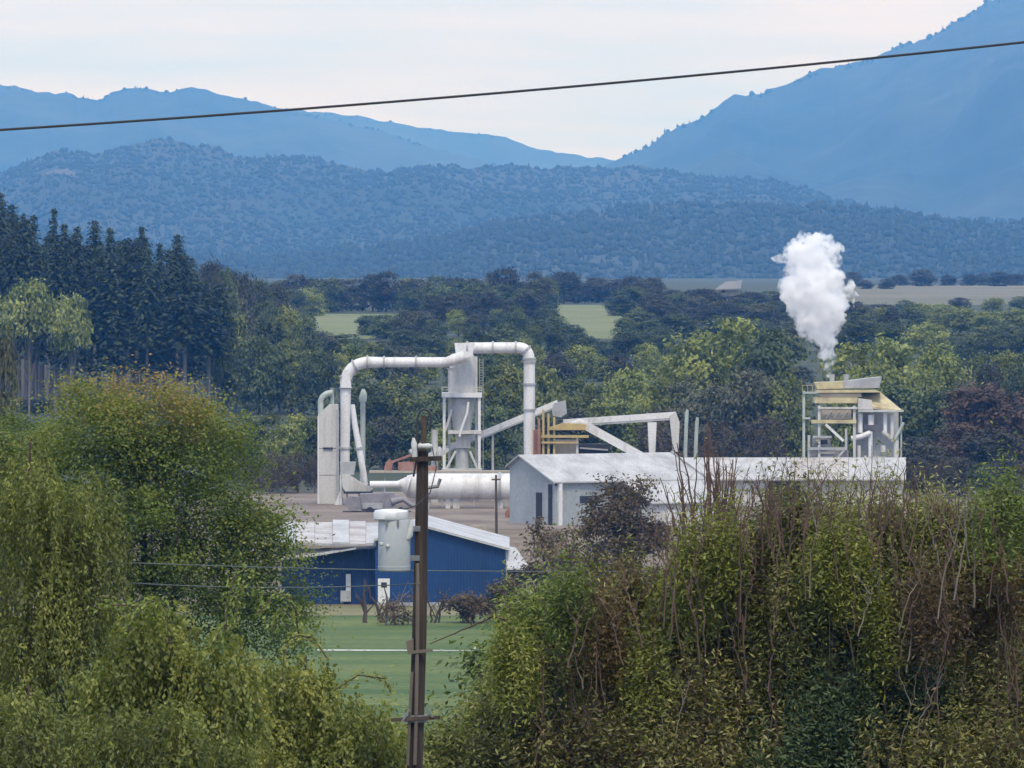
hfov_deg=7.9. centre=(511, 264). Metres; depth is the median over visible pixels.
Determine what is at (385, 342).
broadleaf tree
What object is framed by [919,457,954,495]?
scrub shrub
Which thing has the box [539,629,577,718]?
thicket sapling
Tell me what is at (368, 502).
machine
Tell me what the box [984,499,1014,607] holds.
thicket sapling
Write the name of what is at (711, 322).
broadleaf tree
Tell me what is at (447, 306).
broadleaf tree
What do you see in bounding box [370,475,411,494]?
burner pipe
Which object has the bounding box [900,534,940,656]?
thicket sapling
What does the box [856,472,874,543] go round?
thicket sapling
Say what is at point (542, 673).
thicket sapling
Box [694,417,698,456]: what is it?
vent pipe
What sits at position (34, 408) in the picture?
understory shrub
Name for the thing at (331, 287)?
broadleaf tree
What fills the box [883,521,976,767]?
thicket shrub
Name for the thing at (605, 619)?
thicket sapling
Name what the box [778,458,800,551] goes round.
thicket sapling
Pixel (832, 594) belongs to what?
willow shrub
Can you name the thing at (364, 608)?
forked stump
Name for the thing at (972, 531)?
thicket sapling
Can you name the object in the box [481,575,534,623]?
brown bush
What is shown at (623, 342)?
broadleaf tree
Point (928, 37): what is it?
hillside forest
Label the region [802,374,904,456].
cooling tower
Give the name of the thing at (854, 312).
broadleaf tree
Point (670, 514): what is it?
extension door
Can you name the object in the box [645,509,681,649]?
thicket sapling
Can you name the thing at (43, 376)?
conifer tree
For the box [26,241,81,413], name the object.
conifer tree
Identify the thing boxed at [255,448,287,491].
brown shrub
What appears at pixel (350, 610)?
dry grass strip
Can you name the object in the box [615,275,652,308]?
broadleaf tree
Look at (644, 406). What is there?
broadleaf tree
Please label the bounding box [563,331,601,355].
broadleaf tree
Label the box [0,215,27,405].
conifer tree
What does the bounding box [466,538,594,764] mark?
laurel shrub
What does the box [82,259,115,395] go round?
conifer tree
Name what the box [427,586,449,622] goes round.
bare sapling
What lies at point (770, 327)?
broadleaf tree
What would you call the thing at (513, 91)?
power line
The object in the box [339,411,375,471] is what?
broadleaf tree
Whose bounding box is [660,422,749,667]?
bare tree
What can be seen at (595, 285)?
broadleaf tree
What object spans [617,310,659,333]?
broadleaf tree
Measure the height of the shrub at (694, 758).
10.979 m
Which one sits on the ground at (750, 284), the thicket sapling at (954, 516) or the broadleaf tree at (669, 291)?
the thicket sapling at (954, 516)
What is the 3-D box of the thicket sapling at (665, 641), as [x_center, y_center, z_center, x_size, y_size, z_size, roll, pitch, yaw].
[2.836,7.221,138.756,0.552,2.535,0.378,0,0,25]
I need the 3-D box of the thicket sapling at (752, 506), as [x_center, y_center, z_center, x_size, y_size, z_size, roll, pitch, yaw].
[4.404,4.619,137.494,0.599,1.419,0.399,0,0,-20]
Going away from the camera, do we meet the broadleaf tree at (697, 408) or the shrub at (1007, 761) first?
the shrub at (1007, 761)
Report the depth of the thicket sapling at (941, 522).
138.49 m
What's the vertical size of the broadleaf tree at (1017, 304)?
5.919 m
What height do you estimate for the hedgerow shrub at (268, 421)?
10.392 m
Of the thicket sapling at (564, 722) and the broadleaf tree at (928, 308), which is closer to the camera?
the thicket sapling at (564, 722)
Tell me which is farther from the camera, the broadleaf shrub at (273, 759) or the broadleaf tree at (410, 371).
the broadleaf tree at (410, 371)
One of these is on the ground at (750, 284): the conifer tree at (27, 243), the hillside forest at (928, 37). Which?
the conifer tree at (27, 243)
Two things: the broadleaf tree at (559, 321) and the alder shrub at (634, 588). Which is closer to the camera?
the alder shrub at (634, 588)
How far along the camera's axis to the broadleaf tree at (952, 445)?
1038.87 m
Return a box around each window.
[580,496,599,502]
[742,484,758,489]
[820,440,827,443]
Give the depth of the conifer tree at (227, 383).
1384.07 m
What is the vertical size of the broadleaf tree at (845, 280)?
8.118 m
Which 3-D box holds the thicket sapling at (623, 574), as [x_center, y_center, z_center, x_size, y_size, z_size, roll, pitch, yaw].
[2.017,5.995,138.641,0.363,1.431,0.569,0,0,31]
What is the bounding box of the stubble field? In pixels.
[806,286,1023,304]
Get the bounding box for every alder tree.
[733,435,934,748]
[888,463,1023,767]
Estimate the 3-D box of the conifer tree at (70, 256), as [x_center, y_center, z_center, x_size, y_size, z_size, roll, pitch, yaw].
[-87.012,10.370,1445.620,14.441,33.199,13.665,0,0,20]
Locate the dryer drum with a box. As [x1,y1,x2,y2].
[369,470,509,507]
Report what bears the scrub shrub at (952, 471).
on the gravel yard at (468, 513)
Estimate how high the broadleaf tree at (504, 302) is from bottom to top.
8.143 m
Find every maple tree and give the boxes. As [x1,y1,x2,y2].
[0,351,353,734]
[0,392,105,767]
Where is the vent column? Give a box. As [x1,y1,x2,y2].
[359,389,366,481]
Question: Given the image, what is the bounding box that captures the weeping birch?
[0,435,142,767]
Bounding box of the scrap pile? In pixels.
[505,507,509,516]
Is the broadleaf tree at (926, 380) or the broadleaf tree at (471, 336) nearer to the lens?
the broadleaf tree at (926, 380)
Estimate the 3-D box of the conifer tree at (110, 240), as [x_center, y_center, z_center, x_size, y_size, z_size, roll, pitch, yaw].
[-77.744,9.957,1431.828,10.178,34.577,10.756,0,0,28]
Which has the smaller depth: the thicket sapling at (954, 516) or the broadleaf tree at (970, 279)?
the thicket sapling at (954, 516)
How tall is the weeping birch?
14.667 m
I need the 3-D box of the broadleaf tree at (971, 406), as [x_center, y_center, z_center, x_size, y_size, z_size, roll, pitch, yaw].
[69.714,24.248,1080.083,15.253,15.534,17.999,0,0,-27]
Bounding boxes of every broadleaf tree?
[0,277,59,420]
[0,295,19,348]
[0,323,22,614]
[43,289,95,421]
[197,261,229,275]
[198,254,229,298]
[199,308,250,408]
[209,267,241,309]
[222,285,240,337]
[226,268,242,280]
[230,292,259,351]
[230,329,294,414]
[232,267,259,329]
[248,273,278,324]
[249,300,286,349]
[261,281,292,323]
[267,335,314,413]
[270,301,305,358]
[277,273,315,309]
[278,288,311,310]
[288,346,342,414]
[294,314,326,364]
[295,286,332,315]
[296,310,316,331]
[301,277,321,304]
[307,330,337,356]
[308,277,345,311]
[317,340,344,359]
[327,276,355,311]
[328,378,401,452]
[330,338,374,390]
[332,333,366,348]
[338,278,368,310]
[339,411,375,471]
[343,340,367,360]
[352,314,389,334]
[353,271,391,310]
[357,412,413,469]
[360,339,384,382]
[362,268,400,311]
[364,313,395,338]
[367,344,399,382]
[370,368,443,456]
[371,339,391,352]
[385,344,424,390]
[388,278,412,310]
[388,329,423,356]
[388,407,447,468]
[389,309,422,339]
[391,286,425,315]
[393,276,438,310]
[403,309,436,334]
[409,334,447,356]
[410,386,474,439]
[413,284,445,311]
[416,353,440,383]
[418,293,450,325]
[420,427,474,468]
[421,273,450,290]
[423,285,462,317]
[423,319,453,340]
[440,291,472,325]
[440,337,474,390]
[441,337,458,355]
[442,276,467,290]
[445,308,470,335]
[447,280,473,301]
[456,295,484,323]
[457,280,497,303]
[458,323,485,360]
[464,276,484,283]
[469,402,521,469]
[473,290,507,304]
[473,353,497,385]
[473,359,523,454]
[477,290,504,326]
[477,298,518,319]
[478,333,508,360]
[481,272,504,283]
[484,307,512,334]
[486,267,522,291]
[488,322,529,355]
[493,283,521,308]
[493,337,516,374]
[503,304,532,334]
[505,335,536,381]
[506,293,527,312]
[510,281,531,289]
[511,288,535,304]
[513,291,545,326]
[514,358,572,454]
[519,325,545,354]
[521,269,556,307]
[523,318,554,341]
[524,278,550,312]
[529,304,562,322]
[531,345,551,380]
[532,315,572,337]
[535,407,600,453]
[536,352,580,384]
[540,325,571,358]
[541,276,562,309]
[544,369,603,443]
[548,269,586,303]
[560,283,598,302]
[561,324,585,340]
[561,342,600,386]
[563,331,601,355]
[579,277,612,302]
[579,395,646,452]
[582,381,623,443]
[588,340,615,356]
[590,354,617,380]
[597,278,634,302]
[601,363,652,452]
[602,294,636,316]
[605,330,647,359]
[605,353,639,389]
[610,285,648,313]
[610,318,638,338]
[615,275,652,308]
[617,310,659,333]
[617,373,679,452]
[622,307,647,320]
[630,340,660,385]
[631,329,660,356]
[635,404,683,455]
[637,286,671,311]
[640,299,679,325]
[641,275,667,295]
[641,319,669,334]
[643,321,734,409]
[643,328,680,355]
[649,359,674,387]
[653,312,701,338]
[654,375,707,456]
[656,288,682,306]
[659,345,686,360]
[663,354,686,370]
[664,293,688,313]
[679,308,708,325]
[679,383,745,456]
[680,289,702,302]
[680,315,781,389]
[681,414,743,456]
[683,318,703,337]
[684,287,711,306]
[685,296,710,308]
[692,325,717,340]
[699,291,728,303]
[702,300,751,324]
[704,314,747,340]
[704,343,726,355]
[705,363,787,456]
[711,299,732,310]
[717,294,734,302]
[727,338,755,352]
[729,323,818,446]
[731,293,756,302]
[731,314,763,324]
[732,410,790,456]
[739,319,769,335]
[741,303,780,324]
[744,291,774,303]
[756,324,786,340]
[760,289,780,299]
[761,366,815,456]
[763,300,795,315]
[765,312,787,326]
[768,291,799,304]
[776,320,813,342]
[777,287,815,308]
[777,297,808,314]
[779,309,810,326]
[788,365,819,389]
[792,342,809,358]
[794,318,822,337]
[800,301,839,317]
[805,309,851,351]
[811,336,903,433]
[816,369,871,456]
[818,270,842,285]
[818,307,847,319]
[831,300,869,313]
[834,312,883,351]
[836,272,864,285]
[842,305,876,320]
[857,280,875,288]
[858,331,940,442]
[865,302,900,317]
[865,306,899,322]
[870,320,916,355]
[873,380,938,452]
[878,278,896,288]
[881,306,899,329]
[891,274,909,285]
[893,306,930,326]
[894,299,918,308]
[896,319,955,358]
[897,319,921,338]
[899,434,951,487]
[904,303,935,321]
[904,362,948,449]
[904,382,962,447]
[905,269,938,285]
[910,338,983,396]
[920,305,957,331]
[924,419,994,481]
[928,302,954,320]
[935,305,980,332]
[936,378,1023,460]
[938,275,959,285]
[941,332,974,350]
[941,353,969,378]
[942,377,977,443]
[946,297,971,307]
[946,335,995,367]
[956,426,1023,483]
[958,274,977,285]
[960,363,985,384]
[964,325,990,346]
[965,350,992,381]
[967,311,1004,332]
[969,329,1023,370]
[970,361,1005,404]
[975,272,989,285]
[980,296,1007,313]
[983,324,1023,347]
[984,271,1012,285]
[984,347,1023,394]
[992,306,1023,331]
[995,363,1023,410]
[996,326,1023,367]
[1002,389,1023,458]
[1007,296,1023,309]
[1008,273,1023,285]
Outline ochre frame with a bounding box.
[533,410,608,453]
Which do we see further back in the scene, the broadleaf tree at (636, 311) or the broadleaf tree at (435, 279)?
the broadleaf tree at (435, 279)
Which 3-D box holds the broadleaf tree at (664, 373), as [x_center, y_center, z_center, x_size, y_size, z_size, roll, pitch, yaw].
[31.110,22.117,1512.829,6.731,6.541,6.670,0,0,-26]
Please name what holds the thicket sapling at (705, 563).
on the ground at (750, 284)
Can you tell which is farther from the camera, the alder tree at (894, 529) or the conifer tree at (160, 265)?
the conifer tree at (160, 265)
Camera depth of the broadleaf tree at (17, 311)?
1328.20 m
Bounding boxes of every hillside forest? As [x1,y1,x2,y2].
[0,86,497,164]
[0,136,1018,254]
[22,198,1023,278]
[286,108,603,159]
[597,0,1011,164]
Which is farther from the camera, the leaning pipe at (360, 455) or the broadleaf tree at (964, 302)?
the broadleaf tree at (964, 302)
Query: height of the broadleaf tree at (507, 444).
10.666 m
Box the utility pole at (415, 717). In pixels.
[391,408,441,767]
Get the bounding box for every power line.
[0,41,1023,130]
[8,572,419,587]
[23,558,658,571]
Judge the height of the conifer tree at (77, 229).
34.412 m
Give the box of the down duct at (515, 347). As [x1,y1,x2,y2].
[454,341,535,454]
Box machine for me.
[342,492,412,511]
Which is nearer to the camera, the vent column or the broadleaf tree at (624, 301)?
the vent column
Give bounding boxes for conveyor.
[428,400,566,499]
[563,411,679,452]
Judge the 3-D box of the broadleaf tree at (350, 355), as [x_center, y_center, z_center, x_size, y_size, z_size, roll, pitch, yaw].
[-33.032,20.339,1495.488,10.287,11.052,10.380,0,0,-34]
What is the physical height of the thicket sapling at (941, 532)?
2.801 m
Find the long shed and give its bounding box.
[681,457,905,505]
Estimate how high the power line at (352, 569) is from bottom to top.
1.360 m
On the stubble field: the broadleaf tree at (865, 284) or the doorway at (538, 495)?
the broadleaf tree at (865, 284)
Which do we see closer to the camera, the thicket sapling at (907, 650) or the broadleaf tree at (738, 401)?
the thicket sapling at (907, 650)
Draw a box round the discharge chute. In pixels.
[571,419,642,452]
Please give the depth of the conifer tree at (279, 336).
1385.77 m
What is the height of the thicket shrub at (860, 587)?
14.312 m
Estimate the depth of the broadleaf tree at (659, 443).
1099.29 m
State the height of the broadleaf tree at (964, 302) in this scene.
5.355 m
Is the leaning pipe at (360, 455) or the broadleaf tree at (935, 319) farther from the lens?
the broadleaf tree at (935, 319)
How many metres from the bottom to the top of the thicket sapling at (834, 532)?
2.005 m
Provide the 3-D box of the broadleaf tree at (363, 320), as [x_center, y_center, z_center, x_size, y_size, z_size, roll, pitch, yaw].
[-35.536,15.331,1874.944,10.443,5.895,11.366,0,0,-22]
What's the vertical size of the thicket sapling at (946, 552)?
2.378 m
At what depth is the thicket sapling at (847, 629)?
137.64 m
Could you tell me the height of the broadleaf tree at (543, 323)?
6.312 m
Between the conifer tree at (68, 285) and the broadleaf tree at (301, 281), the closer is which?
the conifer tree at (68, 285)
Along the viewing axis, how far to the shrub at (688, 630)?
138.72 m
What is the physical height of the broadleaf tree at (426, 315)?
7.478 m
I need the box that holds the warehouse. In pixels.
[505,451,727,525]
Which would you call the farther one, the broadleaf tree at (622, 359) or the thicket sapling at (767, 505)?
the broadleaf tree at (622, 359)
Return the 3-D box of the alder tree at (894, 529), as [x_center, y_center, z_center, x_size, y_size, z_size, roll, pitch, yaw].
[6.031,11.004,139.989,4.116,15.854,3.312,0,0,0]
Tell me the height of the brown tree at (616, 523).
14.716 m
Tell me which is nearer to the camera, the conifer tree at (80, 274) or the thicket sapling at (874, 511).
the thicket sapling at (874, 511)
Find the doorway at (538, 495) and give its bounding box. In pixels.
[536,492,541,524]
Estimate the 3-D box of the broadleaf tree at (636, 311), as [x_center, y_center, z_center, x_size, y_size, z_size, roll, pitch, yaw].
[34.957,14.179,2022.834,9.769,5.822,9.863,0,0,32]
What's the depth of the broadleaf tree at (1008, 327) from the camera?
1739.58 m
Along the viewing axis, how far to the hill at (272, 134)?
17996.39 m
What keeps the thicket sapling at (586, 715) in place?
on the ground at (750, 284)
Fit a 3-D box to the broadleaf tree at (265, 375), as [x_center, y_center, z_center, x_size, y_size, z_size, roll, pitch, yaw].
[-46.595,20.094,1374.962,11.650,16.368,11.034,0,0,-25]
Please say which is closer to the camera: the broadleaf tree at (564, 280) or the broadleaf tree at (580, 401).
the broadleaf tree at (580, 401)
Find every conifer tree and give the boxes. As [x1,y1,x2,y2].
[0,192,13,394]
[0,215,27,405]
[0,217,8,298]
[0,234,13,399]
[2,218,51,399]
[4,204,18,395]
[6,214,19,391]
[12,231,45,383]
[16,214,40,402]
[17,249,46,399]
[17,339,20,389]
[19,348,58,391]
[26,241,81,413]
[27,215,41,396]
[34,245,49,399]
[38,223,85,395]
[38,240,101,411]
[38,244,59,404]
[41,229,58,399]
[41,235,47,383]
[42,208,61,397]
[43,233,96,401]
[57,234,70,392]
[59,238,103,402]
[69,226,84,253]
[79,244,90,400]
[79,245,131,401]
[79,258,141,391]
[80,220,109,395]
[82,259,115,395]
[96,268,148,397]
[102,245,118,395]
[103,227,119,390]
[105,238,142,391]
[108,239,139,399]
[113,241,120,383]
[116,245,126,391]
[118,247,154,404]
[123,248,169,413]
[126,267,195,413]
[129,242,149,398]
[133,226,153,394]
[138,260,150,399]
[139,237,155,267]
[140,268,187,387]
[149,243,172,396]
[152,279,188,395]
[153,254,216,414]
[161,249,172,383]
[161,264,199,396]
[166,234,188,394]
[167,245,185,390]
[177,293,213,401]
[178,282,207,398]
[178,293,237,405]
[186,258,204,396]
[187,268,201,398]
[187,282,212,397]
[201,283,251,412]
[211,351,238,412]
[242,345,254,407]
[249,329,263,401]
[254,322,273,401]
[266,323,293,411]
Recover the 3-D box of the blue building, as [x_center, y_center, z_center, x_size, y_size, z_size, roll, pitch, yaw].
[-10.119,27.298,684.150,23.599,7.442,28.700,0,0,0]
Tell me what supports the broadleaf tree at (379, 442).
on the ground at (750, 284)
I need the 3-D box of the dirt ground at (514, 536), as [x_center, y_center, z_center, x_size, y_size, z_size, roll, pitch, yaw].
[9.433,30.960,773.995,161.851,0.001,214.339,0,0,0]
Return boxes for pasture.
[308,314,420,338]
[552,305,621,338]
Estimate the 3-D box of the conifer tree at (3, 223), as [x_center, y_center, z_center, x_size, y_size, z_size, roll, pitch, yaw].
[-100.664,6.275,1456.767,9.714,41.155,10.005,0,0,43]
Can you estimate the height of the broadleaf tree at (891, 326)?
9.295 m
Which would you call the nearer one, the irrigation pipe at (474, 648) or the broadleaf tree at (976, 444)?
the irrigation pipe at (474, 648)
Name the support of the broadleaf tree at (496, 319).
on the ground at (750, 284)
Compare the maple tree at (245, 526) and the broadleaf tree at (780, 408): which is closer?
the maple tree at (245, 526)
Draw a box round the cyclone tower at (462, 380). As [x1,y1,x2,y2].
[442,354,482,500]
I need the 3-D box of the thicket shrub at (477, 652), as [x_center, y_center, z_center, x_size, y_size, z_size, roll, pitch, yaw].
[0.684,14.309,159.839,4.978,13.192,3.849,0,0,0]
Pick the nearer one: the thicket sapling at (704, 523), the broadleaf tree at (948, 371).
the thicket sapling at (704, 523)
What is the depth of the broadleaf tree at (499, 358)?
1542.09 m
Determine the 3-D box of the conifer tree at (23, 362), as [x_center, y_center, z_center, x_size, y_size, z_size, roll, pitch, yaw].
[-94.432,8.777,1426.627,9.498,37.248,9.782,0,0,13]
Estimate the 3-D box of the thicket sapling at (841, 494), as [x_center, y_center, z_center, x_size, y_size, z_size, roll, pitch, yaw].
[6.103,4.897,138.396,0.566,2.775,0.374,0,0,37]
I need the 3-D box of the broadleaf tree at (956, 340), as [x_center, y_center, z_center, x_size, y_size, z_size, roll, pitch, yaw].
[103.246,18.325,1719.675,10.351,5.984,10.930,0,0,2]
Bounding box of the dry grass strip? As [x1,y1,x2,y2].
[13,605,491,615]
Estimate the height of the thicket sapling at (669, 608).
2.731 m
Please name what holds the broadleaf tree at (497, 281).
on the ground at (750, 284)
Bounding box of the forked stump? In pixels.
[354,579,395,622]
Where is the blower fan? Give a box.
[335,462,372,504]
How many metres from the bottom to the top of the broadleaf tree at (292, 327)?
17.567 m
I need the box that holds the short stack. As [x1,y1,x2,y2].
[408,430,448,502]
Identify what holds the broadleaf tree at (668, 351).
on the ground at (750, 284)
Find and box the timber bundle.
[471,525,485,530]
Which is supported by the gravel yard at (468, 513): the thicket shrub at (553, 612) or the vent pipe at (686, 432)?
the vent pipe at (686, 432)
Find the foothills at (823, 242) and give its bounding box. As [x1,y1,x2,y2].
[38,202,1023,277]
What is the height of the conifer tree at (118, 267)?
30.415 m
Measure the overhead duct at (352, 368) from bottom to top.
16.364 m
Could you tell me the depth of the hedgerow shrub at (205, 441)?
1084.00 m
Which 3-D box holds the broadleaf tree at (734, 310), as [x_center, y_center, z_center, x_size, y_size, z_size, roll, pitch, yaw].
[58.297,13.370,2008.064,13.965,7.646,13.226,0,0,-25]
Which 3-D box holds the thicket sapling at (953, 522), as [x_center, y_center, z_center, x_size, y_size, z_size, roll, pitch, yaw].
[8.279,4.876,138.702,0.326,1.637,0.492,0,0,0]
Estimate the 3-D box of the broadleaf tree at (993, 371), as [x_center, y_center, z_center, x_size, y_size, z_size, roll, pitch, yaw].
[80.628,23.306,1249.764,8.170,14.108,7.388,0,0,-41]
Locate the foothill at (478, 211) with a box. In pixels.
[0,138,1009,255]
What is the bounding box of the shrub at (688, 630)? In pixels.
[637,537,757,759]
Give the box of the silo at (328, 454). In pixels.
[318,388,338,503]
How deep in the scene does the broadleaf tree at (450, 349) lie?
1490.86 m
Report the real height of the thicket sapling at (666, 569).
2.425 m
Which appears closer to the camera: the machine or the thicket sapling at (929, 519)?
the thicket sapling at (929, 519)
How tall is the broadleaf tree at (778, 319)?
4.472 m
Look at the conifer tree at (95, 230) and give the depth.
1425.26 m
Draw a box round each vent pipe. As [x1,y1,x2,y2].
[683,409,688,456]
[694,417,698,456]
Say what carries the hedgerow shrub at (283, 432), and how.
on the ground at (750, 284)
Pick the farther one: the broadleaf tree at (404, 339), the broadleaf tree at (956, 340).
the broadleaf tree at (956, 340)
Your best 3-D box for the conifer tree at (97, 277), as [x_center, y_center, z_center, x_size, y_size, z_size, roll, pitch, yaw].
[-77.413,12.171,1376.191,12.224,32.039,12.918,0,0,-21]
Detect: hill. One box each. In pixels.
[0,85,497,172]
[279,108,614,168]
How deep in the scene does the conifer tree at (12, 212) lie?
1466.79 m
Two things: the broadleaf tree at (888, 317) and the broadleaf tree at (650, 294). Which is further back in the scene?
the broadleaf tree at (650, 294)
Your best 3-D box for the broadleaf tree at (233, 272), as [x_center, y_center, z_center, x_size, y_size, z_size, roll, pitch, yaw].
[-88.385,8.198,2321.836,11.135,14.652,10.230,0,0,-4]
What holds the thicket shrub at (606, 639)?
on the ground at (750, 284)
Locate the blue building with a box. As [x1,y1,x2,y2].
[275,515,527,605]
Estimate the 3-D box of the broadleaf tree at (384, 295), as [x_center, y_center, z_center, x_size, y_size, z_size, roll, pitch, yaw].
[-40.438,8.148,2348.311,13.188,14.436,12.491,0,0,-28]
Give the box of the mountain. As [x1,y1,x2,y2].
[603,0,1023,220]
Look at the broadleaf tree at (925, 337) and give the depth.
1687.54 m
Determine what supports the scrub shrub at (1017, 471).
on the gravel yard at (468, 513)
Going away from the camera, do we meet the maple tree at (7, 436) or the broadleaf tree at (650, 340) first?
the maple tree at (7, 436)
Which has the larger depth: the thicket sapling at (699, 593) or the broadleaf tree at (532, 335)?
the broadleaf tree at (532, 335)
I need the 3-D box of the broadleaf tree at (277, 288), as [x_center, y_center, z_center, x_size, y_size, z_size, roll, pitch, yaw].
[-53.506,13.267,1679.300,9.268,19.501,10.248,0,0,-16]
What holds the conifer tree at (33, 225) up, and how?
on the ground at (750, 284)
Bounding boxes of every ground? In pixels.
[8,278,1023,610]
[28,529,903,605]
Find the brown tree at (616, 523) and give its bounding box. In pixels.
[569,471,676,590]
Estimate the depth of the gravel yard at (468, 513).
931.56 m
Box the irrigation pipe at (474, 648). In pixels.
[317,646,475,650]
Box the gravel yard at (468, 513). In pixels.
[171,491,1023,528]
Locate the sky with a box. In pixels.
[0,0,983,159]
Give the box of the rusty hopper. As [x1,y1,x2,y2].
[384,454,437,469]
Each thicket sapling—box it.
[529,694,560,767]
[531,638,550,762]
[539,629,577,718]
[545,578,583,688]
[545,666,570,743]
[552,704,573,767]
[560,586,589,667]
[564,665,597,763]
[567,698,597,749]
[576,589,619,692]
[577,569,614,656]
[580,564,608,701]
[580,698,602,767]
[585,589,606,690]
[593,680,621,761]
[596,585,624,655]
[597,595,631,664]
[608,547,629,599]
[614,550,642,647]
[615,641,653,747]
[629,553,662,626]
[642,591,659,711]
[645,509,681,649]
[645,679,673,767]
[647,509,681,593]
[649,588,675,717]
[653,543,686,676]
[656,497,697,620]
[656,652,683,741]
[661,501,673,628]
[664,514,691,640]
[673,564,704,662]
[673,659,708,756]
[677,511,694,624]
[678,481,700,607]
[685,527,710,653]
[686,501,718,597]
[692,485,722,589]
[692,520,715,625]
[709,478,738,595]
[709,485,726,613]
[715,526,736,666]
[716,589,749,704]
[722,459,752,587]
[729,488,747,621]
[734,488,753,620]
[736,475,764,551]
[743,527,762,641]
[747,464,786,550]
[753,556,796,634]
[759,588,786,691]
[760,478,801,561]
[761,458,786,568]
[764,469,780,546]
[767,484,788,575]
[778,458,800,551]
[786,466,819,595]
[795,468,827,550]
[799,444,840,529]
[799,487,813,600]
[802,476,834,598]
[812,468,842,569]
[818,483,838,584]
[818,658,856,747]
[831,504,861,630]
[832,456,851,600]
[835,567,854,666]
[848,565,888,635]
[851,520,862,597]
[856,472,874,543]
[859,490,890,596]
[860,508,874,601]
[861,467,890,576]
[868,523,879,609]
[870,453,909,572]
[874,468,905,603]
[877,553,905,635]
[886,585,908,688]
[888,647,936,765]
[892,538,931,629]
[898,481,913,584]
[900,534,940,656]
[901,450,937,561]
[903,600,917,672]
[911,660,940,767]
[913,463,958,606]
[913,465,948,596]
[913,477,945,562]
[914,670,947,748]
[926,474,963,602]
[931,610,958,723]
[936,525,957,657]
[937,492,970,618]
[943,496,964,584]
[944,500,956,589]
[945,489,959,568]
[946,567,979,700]
[953,491,970,600]
[954,473,982,607]
[960,482,979,565]
[964,488,985,576]
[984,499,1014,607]
[985,482,1008,603]
[987,570,1013,701]
[1002,626,1021,701]
[1003,620,1023,745]
[1004,601,1023,714]
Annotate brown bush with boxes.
[435,587,501,622]
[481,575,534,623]
[508,557,567,609]
[510,516,586,587]
[546,545,613,593]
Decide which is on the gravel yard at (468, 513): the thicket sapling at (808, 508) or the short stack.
the short stack
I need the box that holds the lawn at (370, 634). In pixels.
[2,616,1023,767]
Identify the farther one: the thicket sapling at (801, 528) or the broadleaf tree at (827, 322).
the broadleaf tree at (827, 322)
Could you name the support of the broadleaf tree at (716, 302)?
on the ground at (750, 284)
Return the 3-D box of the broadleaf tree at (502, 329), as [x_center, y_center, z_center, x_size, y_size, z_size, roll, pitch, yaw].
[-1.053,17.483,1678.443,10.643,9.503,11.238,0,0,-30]
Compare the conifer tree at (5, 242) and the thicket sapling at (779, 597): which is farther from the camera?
the conifer tree at (5, 242)
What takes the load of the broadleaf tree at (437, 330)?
on the ground at (750, 284)
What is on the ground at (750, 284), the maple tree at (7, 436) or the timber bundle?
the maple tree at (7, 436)
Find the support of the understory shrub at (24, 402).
on the ground at (750, 284)
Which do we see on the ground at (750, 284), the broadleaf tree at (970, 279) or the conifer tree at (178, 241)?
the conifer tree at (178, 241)
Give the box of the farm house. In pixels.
[715,280,741,300]
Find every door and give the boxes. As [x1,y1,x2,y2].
[378,579,389,601]
[667,509,674,524]
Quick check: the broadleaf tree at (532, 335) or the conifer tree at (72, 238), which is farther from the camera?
the broadleaf tree at (532, 335)
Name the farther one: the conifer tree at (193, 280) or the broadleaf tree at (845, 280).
the broadleaf tree at (845, 280)
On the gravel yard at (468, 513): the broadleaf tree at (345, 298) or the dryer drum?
the dryer drum
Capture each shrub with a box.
[0,673,263,767]
[14,399,34,413]
[30,399,49,413]
[39,400,52,412]
[52,395,65,413]
[64,562,305,767]
[125,735,406,767]
[149,398,169,411]
[194,415,230,472]
[207,428,244,477]
[212,630,430,767]
[224,410,259,474]
[230,453,263,491]
[244,409,289,472]
[245,474,272,492]
[255,422,310,479]
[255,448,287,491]
[266,468,301,493]
[275,413,314,471]
[278,448,313,492]
[300,413,317,475]
[303,452,317,492]
[310,666,425,767]
[366,665,530,767]
[375,582,437,624]
[423,594,609,767]
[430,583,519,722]
[430,622,595,767]
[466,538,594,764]
[481,572,550,765]
[490,674,657,767]
[522,493,698,766]
[527,523,603,764]
[557,548,636,740]
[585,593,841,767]
[591,667,783,757]
[596,554,707,752]
[600,678,787,767]
[609,575,683,767]
[658,470,731,731]
[673,466,799,767]
[677,437,756,765]
[708,496,878,751]
[721,669,914,767]
[762,607,991,767]
[773,613,887,766]
[794,474,865,767]
[795,546,881,749]
[822,500,895,767]
[824,669,1014,767]
[824,676,1023,767]
[833,618,917,757]
[853,543,916,741]
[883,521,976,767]
[895,490,1023,730]
[900,491,1023,681]
[904,455,931,496]
[915,597,1023,767]
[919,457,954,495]
[940,454,978,498]
[959,416,1023,755]
[962,462,995,498]
[985,457,1023,495]
[1009,460,1023,495]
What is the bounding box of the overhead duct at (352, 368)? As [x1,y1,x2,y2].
[339,351,465,474]
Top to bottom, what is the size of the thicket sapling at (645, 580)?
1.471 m
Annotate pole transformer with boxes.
[374,509,419,571]
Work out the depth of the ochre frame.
962.00 m
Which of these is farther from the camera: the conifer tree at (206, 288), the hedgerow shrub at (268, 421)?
the conifer tree at (206, 288)
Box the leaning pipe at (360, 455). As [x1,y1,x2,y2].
[350,404,367,484]
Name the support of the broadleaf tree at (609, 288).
on the ground at (750, 284)
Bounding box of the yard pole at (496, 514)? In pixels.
[492,475,499,533]
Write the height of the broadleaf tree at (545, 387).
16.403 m
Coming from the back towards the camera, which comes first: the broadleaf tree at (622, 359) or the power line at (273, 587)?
the broadleaf tree at (622, 359)

